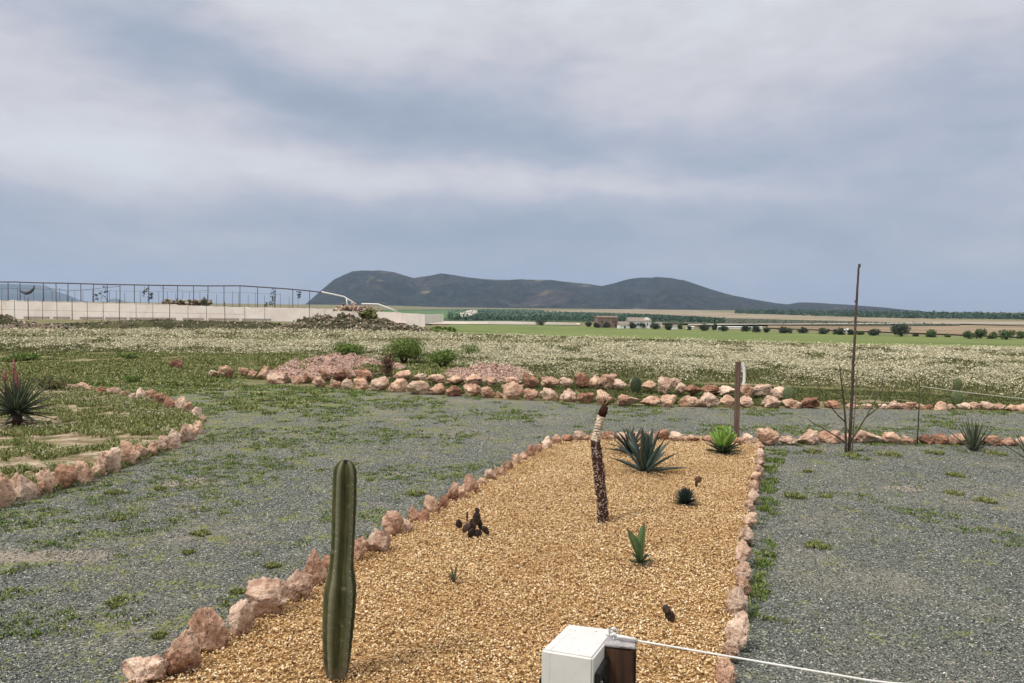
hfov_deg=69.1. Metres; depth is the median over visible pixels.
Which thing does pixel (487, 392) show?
edging stone
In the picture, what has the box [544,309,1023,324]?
tan field
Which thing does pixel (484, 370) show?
gravel heap
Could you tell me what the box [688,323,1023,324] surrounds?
dirt road
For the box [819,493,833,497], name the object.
weed clump
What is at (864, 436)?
edging stone
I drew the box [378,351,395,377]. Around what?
dry bush
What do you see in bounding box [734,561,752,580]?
edging stone
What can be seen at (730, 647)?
edging stone
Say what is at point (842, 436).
edging stone
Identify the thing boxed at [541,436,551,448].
edging stone
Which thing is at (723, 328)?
field tree
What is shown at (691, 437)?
edging stone
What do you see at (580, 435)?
edging stone
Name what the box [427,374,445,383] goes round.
edging stone
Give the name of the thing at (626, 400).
edging stone
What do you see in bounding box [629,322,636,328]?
field tree
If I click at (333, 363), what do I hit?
gravel heap
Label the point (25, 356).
green bush
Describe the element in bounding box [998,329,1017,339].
field tree
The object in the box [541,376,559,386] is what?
edging stone
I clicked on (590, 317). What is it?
orchard trees
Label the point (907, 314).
hill foot woods
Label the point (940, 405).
edging stone
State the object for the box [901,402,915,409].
edging stone
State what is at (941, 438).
edging stone
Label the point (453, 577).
aloe seedling
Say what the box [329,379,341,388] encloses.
edging stone
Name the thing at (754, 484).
edging stone
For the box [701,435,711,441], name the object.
edging stone
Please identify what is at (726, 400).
edging stone
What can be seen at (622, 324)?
shed
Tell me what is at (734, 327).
long shed
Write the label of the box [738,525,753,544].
edging stone
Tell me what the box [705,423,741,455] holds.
agave
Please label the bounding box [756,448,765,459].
edging stone
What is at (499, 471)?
edging stone
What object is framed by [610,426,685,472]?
agave
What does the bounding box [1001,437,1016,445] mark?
edging stone
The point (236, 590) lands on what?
weed clump
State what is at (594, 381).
edging stone
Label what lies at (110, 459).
edging stone
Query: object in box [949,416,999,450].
aloe
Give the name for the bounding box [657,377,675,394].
edging stone
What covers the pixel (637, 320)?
farmhouse
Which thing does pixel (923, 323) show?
scrub bushes
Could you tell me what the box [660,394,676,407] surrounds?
edging stone
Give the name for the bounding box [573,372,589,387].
edging stone
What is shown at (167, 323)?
overgrown bank
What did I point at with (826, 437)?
edging stone
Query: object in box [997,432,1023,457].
aloe
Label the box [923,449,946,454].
weed clump
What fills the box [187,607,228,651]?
edging stone
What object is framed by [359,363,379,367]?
green bush
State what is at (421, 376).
edging stone
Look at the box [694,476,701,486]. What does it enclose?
prickly pear
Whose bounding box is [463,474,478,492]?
edging stone
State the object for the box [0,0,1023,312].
sky
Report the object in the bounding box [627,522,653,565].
agave
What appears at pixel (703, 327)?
field tree
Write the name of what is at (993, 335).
field tree
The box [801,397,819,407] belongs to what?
edging stone
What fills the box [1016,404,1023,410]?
edging stone
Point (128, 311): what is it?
reservoir wall
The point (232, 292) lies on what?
vine posts
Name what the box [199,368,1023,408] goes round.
verge grass
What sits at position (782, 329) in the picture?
field tree
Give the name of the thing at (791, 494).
weed clump
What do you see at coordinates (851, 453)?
weed clump
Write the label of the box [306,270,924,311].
hills
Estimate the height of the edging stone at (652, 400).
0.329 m
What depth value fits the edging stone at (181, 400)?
18.14 m
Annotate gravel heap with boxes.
[269,352,405,378]
[442,362,533,381]
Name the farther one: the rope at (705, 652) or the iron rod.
the iron rod
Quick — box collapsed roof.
[333,302,397,311]
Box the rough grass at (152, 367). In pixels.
[0,348,332,414]
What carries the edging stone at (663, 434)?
on the gravel yard at (460, 404)
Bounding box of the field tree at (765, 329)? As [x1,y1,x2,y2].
[763,326,770,331]
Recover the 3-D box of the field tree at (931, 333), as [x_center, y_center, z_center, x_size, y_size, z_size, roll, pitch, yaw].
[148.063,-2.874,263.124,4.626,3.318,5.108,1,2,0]
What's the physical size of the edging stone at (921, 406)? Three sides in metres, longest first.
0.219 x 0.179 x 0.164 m
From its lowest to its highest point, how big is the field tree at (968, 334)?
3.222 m
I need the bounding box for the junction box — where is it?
[539,625,613,682]
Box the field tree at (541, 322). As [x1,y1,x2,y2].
[536,318,546,324]
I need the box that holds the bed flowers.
[0,382,197,472]
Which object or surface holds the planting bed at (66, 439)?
on the gravel yard at (460, 404)
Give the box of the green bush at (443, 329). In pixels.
[429,326,458,332]
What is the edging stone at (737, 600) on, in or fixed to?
on the gravel yard at (460, 404)
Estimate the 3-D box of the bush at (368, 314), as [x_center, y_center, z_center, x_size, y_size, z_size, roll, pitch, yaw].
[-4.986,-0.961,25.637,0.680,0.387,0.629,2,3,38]
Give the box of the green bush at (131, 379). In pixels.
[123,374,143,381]
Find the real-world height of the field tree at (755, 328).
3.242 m
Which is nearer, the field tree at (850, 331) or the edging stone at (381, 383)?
the edging stone at (381, 383)
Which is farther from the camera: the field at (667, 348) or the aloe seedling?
the field at (667, 348)
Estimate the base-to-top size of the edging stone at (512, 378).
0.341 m
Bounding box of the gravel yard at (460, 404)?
[0,376,1023,682]
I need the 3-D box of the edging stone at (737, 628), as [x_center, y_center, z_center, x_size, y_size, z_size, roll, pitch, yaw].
[1.709,2.156,5.544,0.173,0.297,0.205,0,2,-20]
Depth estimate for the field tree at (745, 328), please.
317.44 m
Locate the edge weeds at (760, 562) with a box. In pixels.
[747,448,789,629]
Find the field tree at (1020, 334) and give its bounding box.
[1015,331,1023,338]
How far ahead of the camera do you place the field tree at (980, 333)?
249.69 m
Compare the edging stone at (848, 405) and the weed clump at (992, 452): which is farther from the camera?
the edging stone at (848, 405)
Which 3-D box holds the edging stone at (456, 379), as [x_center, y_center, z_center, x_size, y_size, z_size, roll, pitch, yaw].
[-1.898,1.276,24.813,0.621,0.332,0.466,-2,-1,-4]
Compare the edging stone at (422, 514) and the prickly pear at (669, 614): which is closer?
the prickly pear at (669, 614)
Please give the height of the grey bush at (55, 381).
0.523 m
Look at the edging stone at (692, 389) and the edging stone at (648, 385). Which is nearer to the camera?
the edging stone at (692, 389)
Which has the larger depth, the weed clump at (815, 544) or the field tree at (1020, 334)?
the field tree at (1020, 334)
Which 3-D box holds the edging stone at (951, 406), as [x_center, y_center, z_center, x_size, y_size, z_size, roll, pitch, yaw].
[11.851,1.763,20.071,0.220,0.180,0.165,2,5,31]
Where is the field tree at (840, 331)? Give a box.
[832,327,846,334]
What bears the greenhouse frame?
on the ground at (375, 307)
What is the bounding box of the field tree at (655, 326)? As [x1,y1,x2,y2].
[650,323,660,328]
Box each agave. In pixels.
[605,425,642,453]
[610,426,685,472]
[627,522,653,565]
[673,487,698,506]
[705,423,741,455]
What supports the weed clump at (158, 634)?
on the gravel yard at (460, 404)
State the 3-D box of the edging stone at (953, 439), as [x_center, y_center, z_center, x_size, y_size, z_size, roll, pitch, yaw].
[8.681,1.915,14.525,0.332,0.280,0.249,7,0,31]
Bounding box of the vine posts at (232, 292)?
[0,287,280,307]
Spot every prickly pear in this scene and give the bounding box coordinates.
[455,507,488,537]
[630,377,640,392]
[662,604,674,622]
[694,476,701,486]
[782,387,794,399]
[951,378,962,405]
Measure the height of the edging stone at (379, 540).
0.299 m
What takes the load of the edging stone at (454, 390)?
on the gravel yard at (460, 404)
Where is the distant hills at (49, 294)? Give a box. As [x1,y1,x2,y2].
[0,284,126,301]
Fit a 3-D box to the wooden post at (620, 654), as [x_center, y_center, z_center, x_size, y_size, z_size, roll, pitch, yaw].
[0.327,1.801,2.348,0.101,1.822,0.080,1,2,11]
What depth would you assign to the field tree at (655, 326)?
346.33 m
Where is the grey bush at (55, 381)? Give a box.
[21,375,74,389]
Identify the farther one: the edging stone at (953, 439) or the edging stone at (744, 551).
the edging stone at (953, 439)
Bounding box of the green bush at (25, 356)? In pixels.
[2,352,46,360]
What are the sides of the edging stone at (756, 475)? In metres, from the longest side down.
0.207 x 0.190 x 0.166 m
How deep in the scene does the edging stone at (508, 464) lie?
11.54 m
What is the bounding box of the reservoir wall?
[0,300,443,326]
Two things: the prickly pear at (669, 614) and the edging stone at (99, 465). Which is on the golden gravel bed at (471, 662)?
the prickly pear at (669, 614)
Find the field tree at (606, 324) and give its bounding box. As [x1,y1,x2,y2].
[602,322,609,327]
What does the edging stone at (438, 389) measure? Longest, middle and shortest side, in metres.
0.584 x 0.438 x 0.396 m
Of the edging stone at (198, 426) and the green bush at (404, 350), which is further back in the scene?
the green bush at (404, 350)
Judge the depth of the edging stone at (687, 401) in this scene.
19.97 m
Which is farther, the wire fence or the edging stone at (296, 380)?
the wire fence
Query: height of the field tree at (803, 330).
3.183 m
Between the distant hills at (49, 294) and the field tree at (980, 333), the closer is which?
the field tree at (980, 333)
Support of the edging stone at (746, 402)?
on the ground at (375, 307)
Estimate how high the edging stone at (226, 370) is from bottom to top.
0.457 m
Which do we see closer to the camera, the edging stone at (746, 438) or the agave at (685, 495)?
the agave at (685, 495)
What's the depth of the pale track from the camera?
457.27 m
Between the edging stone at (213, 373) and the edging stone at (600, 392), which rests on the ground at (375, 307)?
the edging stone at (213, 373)
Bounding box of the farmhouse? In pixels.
[625,317,650,328]
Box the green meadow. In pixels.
[379,310,466,318]
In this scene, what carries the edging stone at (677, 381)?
on the ground at (375, 307)
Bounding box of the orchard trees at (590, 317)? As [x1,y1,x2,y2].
[447,308,725,322]
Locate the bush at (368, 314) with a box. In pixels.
[357,309,377,318]
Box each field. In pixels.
[0,326,1023,396]
[448,324,1023,347]
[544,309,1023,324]
[768,325,1023,336]
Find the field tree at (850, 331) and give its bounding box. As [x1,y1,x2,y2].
[847,329,853,334]
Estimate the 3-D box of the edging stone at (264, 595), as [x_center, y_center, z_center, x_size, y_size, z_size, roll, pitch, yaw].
[-1.960,2.082,5.983,0.342,0.347,0.259,1,2,4]
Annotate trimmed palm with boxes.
[590,392,625,523]
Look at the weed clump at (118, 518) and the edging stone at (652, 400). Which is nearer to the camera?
the weed clump at (118, 518)
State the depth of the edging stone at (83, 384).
22.47 m
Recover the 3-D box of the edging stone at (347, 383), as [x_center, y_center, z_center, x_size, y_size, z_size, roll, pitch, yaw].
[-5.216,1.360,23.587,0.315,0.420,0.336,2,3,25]
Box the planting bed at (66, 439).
[0,389,182,501]
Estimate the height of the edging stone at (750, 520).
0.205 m
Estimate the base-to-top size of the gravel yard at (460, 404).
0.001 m
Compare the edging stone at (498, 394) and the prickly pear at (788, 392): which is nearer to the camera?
the prickly pear at (788, 392)
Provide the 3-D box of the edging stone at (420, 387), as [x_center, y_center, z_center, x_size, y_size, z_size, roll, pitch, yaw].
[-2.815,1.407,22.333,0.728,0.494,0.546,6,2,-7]
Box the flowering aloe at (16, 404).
[0,358,57,427]
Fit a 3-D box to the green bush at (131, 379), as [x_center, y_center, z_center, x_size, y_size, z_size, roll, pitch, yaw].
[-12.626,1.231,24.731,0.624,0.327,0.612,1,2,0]
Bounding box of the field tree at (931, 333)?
[924,329,936,336]
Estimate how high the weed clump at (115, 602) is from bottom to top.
0.041 m
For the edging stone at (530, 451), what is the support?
on the gravel yard at (460, 404)
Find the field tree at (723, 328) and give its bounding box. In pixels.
[718,325,728,331]
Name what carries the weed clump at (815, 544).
on the gravel yard at (460, 404)
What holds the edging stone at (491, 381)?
on the ground at (375, 307)
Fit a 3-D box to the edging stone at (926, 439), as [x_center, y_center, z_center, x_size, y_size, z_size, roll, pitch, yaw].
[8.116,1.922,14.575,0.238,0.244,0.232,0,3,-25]
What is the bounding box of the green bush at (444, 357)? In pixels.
[424,348,462,367]
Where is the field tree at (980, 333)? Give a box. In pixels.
[973,328,987,338]
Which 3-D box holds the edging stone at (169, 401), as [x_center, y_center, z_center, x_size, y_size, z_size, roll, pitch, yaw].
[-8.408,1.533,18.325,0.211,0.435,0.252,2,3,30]
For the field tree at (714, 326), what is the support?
on the ground at (375, 307)
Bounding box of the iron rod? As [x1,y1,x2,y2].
[917,386,920,444]
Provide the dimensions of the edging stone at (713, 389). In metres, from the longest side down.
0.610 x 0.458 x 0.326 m
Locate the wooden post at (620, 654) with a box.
[604,627,636,682]
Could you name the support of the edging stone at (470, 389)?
on the gravel yard at (460, 404)
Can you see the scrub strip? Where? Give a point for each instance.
(771, 321)
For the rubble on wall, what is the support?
on the reservoir wall
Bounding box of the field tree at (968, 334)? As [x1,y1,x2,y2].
[962,330,975,338]
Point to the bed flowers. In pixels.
(91, 428)
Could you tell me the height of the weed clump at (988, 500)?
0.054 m
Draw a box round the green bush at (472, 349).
[461,343,480,356]
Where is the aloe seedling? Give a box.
[445,563,465,582]
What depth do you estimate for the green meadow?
1186.74 m
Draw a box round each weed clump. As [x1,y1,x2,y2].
[103,488,126,494]
[103,593,140,609]
[108,515,126,521]
[150,630,169,639]
[153,486,166,490]
[181,549,196,554]
[188,528,211,536]
[227,586,245,594]
[263,561,281,568]
[405,489,426,496]
[781,490,806,499]
[802,448,823,453]
[802,469,813,472]
[803,538,831,549]
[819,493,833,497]
[844,451,861,456]
[873,449,902,457]
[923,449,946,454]
[942,489,964,495]
[943,471,965,477]
[973,496,1000,503]
[982,450,1007,455]
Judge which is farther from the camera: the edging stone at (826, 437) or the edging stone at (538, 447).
the edging stone at (826, 437)
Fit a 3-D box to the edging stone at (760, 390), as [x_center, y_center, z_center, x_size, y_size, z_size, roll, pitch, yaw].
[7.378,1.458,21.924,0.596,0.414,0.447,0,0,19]
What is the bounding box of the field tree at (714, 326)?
[712,322,717,329]
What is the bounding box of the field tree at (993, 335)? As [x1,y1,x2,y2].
[987,331,997,338]
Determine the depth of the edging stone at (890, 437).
14.49 m
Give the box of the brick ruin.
[594,316,617,327]
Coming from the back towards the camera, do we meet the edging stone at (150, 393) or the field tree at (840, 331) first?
the field tree at (840, 331)
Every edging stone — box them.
[0,472,16,507]
[9,472,40,501]
[35,467,55,493]
[55,463,78,488]
[72,382,88,388]
[75,461,93,483]
[91,458,105,476]
[95,386,106,392]
[97,446,120,472]
[106,387,119,393]
[120,440,140,464]
[121,655,169,682]
[134,387,144,397]
[136,442,148,457]
[145,389,155,400]
[148,441,157,455]
[154,393,165,402]
[158,435,170,451]
[163,396,175,407]
[163,626,202,675]
[168,428,180,448]
[175,396,186,408]
[180,423,191,442]
[183,402,192,411]
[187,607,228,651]
[188,424,197,440]
[191,406,201,415]
[193,420,203,433]
[209,370,217,376]
[218,365,233,377]
[227,598,254,637]
[238,367,248,375]
[245,576,290,616]
[248,369,256,377]
[256,365,268,379]
[266,371,288,383]
[286,569,312,601]
[291,375,301,384]
[301,372,312,382]
[303,548,326,585]
[312,376,325,386]
[319,369,332,379]
[321,553,329,572]
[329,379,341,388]
[332,369,352,380]
[341,378,353,388]
[353,378,367,388]
[354,369,372,381]
[354,535,368,560]
[367,528,390,551]
[368,376,388,390]
[382,510,403,535]
[388,378,407,391]
[393,370,411,380]
[401,518,412,531]
[406,380,429,394]
[407,505,418,521]
[412,373,425,379]
[417,509,429,522]
[424,494,440,513]
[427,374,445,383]
[429,383,445,394]
[439,494,448,508]
[445,385,461,395]
[446,375,463,384]
[447,481,458,501]
[458,484,465,498]
[463,383,480,395]
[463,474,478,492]
[464,374,482,384]
[478,477,486,483]
[480,386,495,397]
[484,468,495,479]
[486,377,496,385]
[494,466,505,475]
[496,391,502,397]
[501,381,523,398]
[503,460,512,469]
[504,376,522,383]
[512,453,519,463]
[520,452,526,460]
[522,372,538,387]
[523,388,538,400]
[526,444,534,456]
[534,444,541,452]
[539,388,559,400]
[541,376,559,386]
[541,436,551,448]
[551,434,560,444]
[560,377,573,386]
[560,388,576,401]
[560,434,573,441]
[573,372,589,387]
[573,430,588,440]
[576,392,593,403]
[588,375,601,388]
[595,389,613,404]
[600,373,616,388]
[601,431,615,439]
[613,379,626,389]
[615,394,639,405]
[617,432,629,439]
[640,395,660,406]
[641,380,656,390]
[655,429,668,439]
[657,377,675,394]
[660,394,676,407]
[669,431,687,441]
[674,378,680,387]
[675,382,686,393]
[678,395,699,406]
[684,385,702,394]
[687,434,699,441]
[699,392,719,406]
[701,384,719,394]
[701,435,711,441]
[714,657,737,682]
[717,385,734,395]
[720,394,733,407]
[721,639,739,660]
[724,611,749,649]
[725,586,748,615]
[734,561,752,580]
[735,539,752,562]
[735,575,750,595]
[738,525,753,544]
[739,433,755,443]
[740,383,753,397]
[740,395,753,407]
[743,499,755,512]
[743,512,756,528]
[748,480,758,493]
[748,488,759,502]
[750,471,761,483]
[753,384,771,396]
[753,464,763,476]
[755,427,778,445]
[755,441,763,448]
[755,455,764,466]
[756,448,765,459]
[761,395,781,407]
[771,386,783,399]
[779,435,797,444]
[782,398,801,408]
[797,429,819,444]
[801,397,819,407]
[818,430,840,443]
[823,400,840,408]
[840,433,855,442]
[845,403,858,408]
[855,430,882,442]
[861,403,874,408]
[878,404,887,408]
[882,431,901,443]
[888,401,903,408]
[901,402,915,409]
[901,435,916,444]
[915,403,923,409]
[918,434,934,444]
[923,404,932,409]
[933,433,948,444]
[934,401,948,410]
[948,404,955,408]
[948,433,965,444]
[957,402,970,409]
[969,402,981,408]
[980,401,994,409]
[983,435,1001,445]
[994,403,1005,409]
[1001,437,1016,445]
[1003,404,1015,410]
[1014,436,1023,445]
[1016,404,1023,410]
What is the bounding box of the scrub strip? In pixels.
[656,318,959,325]
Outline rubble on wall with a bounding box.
[161,297,212,305]
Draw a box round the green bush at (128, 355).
[115,352,138,358]
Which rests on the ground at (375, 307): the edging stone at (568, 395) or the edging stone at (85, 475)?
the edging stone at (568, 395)
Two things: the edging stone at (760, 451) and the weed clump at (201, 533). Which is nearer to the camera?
the weed clump at (201, 533)
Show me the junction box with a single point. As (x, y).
(573, 654)
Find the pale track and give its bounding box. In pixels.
[396,321,579,324]
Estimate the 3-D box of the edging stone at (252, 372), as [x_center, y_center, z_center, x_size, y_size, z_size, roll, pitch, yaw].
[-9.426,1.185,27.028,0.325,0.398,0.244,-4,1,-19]
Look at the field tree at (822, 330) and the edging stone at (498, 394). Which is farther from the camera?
the field tree at (822, 330)
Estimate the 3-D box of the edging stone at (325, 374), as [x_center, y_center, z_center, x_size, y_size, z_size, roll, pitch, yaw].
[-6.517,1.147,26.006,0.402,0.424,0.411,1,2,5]
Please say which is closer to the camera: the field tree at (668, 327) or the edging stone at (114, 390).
the edging stone at (114, 390)
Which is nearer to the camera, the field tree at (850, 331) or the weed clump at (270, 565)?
the weed clump at (270, 565)
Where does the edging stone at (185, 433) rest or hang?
on the gravel yard at (460, 404)
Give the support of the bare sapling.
on the gravel yard at (460, 404)
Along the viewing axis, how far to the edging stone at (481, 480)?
10.54 m
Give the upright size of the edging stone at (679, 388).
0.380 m
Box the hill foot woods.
[735,308,1023,319]
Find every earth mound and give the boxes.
[0,314,25,324]
[0,320,80,330]
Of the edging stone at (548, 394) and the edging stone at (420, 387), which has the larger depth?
the edging stone at (420, 387)
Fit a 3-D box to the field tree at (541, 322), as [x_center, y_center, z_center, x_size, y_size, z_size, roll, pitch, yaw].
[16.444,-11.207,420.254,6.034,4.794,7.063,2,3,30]
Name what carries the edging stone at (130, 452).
on the gravel yard at (460, 404)
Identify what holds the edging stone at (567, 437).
on the golden gravel bed at (471, 662)
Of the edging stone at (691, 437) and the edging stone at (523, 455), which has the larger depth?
the edging stone at (691, 437)
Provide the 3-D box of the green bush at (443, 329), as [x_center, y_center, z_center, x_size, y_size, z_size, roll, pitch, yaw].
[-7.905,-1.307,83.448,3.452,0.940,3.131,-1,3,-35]
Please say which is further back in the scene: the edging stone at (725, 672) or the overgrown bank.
the overgrown bank
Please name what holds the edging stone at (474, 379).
on the ground at (375, 307)
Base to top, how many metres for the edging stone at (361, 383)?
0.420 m
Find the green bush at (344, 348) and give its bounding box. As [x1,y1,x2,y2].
[330,342,367,355]
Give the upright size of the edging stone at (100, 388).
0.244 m
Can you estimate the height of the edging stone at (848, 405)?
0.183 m
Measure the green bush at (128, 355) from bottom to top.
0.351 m
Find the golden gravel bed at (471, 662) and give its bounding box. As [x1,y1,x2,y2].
[129,436,756,682]
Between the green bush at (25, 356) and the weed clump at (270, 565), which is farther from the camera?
the green bush at (25, 356)
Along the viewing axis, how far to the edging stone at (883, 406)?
19.87 m
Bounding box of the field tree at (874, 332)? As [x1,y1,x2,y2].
[867,328,880,335]
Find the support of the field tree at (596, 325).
on the ground at (375, 307)
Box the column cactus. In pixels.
[322,459,356,682]
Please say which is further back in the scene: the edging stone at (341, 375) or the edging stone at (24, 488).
the edging stone at (341, 375)
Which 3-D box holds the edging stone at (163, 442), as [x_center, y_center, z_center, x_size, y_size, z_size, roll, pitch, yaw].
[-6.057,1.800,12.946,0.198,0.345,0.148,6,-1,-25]
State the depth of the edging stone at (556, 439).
13.79 m
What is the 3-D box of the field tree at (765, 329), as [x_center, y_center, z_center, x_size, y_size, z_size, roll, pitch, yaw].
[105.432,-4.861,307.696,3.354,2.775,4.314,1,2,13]
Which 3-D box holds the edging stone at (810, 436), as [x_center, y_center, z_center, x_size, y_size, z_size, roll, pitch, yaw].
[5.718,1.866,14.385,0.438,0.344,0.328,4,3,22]
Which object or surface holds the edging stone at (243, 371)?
on the ground at (375, 307)
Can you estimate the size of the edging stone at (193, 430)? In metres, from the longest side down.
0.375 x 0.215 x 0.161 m
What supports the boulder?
on the ground at (375, 307)
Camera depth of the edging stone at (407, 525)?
8.25 m
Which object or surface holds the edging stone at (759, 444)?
on the gravel yard at (460, 404)
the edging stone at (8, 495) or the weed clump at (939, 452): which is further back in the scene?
the weed clump at (939, 452)
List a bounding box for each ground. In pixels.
[0,300,1023,411]
[376,309,687,322]
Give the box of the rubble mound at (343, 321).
[272,312,437,332]
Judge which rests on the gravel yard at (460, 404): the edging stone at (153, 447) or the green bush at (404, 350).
the edging stone at (153, 447)
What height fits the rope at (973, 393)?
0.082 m
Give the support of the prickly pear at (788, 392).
on the ground at (375, 307)
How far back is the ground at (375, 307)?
74.06 m
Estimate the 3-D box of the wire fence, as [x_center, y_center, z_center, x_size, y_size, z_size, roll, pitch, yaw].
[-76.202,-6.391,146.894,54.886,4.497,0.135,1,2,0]
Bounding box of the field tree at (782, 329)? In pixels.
[777,326,792,332]
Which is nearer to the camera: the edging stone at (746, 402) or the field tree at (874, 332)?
the edging stone at (746, 402)
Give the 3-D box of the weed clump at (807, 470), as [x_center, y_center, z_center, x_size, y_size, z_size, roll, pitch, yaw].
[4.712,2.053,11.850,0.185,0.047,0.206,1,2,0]
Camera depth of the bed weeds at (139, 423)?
15.43 m
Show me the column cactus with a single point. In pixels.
(339, 602)
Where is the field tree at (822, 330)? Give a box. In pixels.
[818,327,829,333]
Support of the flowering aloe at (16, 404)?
on the planting bed at (66, 439)
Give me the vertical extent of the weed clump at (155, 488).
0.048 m
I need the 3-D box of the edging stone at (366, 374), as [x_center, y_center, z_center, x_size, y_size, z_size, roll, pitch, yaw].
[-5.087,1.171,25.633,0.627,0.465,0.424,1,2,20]
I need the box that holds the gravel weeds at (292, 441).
[0,373,1023,679]
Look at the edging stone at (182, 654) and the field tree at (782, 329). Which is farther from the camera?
the field tree at (782, 329)
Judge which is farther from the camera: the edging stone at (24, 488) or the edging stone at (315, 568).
the edging stone at (24, 488)
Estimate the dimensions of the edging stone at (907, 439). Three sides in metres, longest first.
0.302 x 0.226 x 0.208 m
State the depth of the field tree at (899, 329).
267.88 m
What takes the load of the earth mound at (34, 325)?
on the ground at (375, 307)
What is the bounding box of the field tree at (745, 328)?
[740,325,751,331]
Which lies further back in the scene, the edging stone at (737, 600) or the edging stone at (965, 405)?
the edging stone at (965, 405)
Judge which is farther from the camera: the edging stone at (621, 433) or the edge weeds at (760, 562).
the edging stone at (621, 433)
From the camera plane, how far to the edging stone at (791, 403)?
19.83 m
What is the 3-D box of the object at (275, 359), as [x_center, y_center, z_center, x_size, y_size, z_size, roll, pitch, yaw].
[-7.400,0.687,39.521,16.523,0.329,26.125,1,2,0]
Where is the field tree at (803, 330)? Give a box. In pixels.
[796,326,808,332]
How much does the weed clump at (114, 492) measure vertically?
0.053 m
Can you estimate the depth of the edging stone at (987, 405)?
19.95 m
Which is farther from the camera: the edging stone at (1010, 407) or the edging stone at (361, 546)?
the edging stone at (1010, 407)
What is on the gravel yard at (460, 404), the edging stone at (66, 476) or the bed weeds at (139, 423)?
the edging stone at (66, 476)
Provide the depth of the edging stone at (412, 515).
8.64 m
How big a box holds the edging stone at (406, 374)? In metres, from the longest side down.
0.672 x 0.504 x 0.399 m
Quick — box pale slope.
[460,310,477,315]
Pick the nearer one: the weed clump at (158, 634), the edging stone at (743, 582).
the weed clump at (158, 634)
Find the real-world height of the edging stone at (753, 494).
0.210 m
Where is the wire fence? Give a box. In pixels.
[0,299,235,319]
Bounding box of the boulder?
[168,359,183,367]
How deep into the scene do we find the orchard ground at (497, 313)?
1358.07 m
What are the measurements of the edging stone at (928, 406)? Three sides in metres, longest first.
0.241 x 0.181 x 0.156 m
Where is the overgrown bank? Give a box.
[52,318,285,330]
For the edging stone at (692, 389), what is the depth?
22.24 m
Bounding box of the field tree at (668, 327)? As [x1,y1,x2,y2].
[663,324,672,329]
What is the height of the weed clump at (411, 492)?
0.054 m
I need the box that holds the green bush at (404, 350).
[379,337,428,362]
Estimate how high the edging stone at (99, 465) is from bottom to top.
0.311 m
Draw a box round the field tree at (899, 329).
[890,324,910,335]
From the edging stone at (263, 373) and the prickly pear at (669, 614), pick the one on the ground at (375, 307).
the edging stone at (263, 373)
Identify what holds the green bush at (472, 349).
on the ground at (375, 307)
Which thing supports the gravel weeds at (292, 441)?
on the gravel yard at (460, 404)
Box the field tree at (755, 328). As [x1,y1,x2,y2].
[752,325,760,331]
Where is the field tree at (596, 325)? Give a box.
[593,323,599,327]
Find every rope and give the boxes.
[610,632,898,682]
[920,386,1023,398]
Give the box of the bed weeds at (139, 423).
[0,384,205,500]
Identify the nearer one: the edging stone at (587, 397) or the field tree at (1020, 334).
the edging stone at (587, 397)
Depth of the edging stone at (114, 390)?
21.34 m
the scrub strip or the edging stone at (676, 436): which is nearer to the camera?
the edging stone at (676, 436)
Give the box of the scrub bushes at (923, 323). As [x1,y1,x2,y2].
[665,318,950,325]
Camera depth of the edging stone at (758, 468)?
11.37 m
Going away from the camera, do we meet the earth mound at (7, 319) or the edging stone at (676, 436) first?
the edging stone at (676, 436)
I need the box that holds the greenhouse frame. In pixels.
[0,281,355,316]
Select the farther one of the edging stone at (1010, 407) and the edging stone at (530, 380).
the edging stone at (530, 380)
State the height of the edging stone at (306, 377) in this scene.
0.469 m
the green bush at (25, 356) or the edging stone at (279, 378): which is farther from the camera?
the green bush at (25, 356)
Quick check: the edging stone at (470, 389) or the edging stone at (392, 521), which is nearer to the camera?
the edging stone at (392, 521)
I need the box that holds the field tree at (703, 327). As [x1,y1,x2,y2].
[699,323,709,330]
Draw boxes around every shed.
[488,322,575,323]
[616,321,630,328]
[717,326,761,328]
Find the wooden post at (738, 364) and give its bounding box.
[734,361,745,437]
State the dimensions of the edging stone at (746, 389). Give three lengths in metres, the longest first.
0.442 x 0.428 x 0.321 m
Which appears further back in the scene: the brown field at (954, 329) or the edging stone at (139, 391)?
the brown field at (954, 329)
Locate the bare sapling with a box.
[808,264,897,452]
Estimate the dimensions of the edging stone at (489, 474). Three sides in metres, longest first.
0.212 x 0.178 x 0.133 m
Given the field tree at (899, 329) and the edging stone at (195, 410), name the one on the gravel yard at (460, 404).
the edging stone at (195, 410)
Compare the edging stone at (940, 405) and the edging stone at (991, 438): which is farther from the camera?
the edging stone at (940, 405)
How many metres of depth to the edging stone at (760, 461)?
12.01 m
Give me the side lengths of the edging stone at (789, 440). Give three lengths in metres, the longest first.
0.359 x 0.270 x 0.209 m
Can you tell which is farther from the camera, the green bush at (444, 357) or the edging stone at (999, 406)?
the green bush at (444, 357)
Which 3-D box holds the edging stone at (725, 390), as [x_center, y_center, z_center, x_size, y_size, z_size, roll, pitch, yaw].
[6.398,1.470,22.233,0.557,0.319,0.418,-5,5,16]

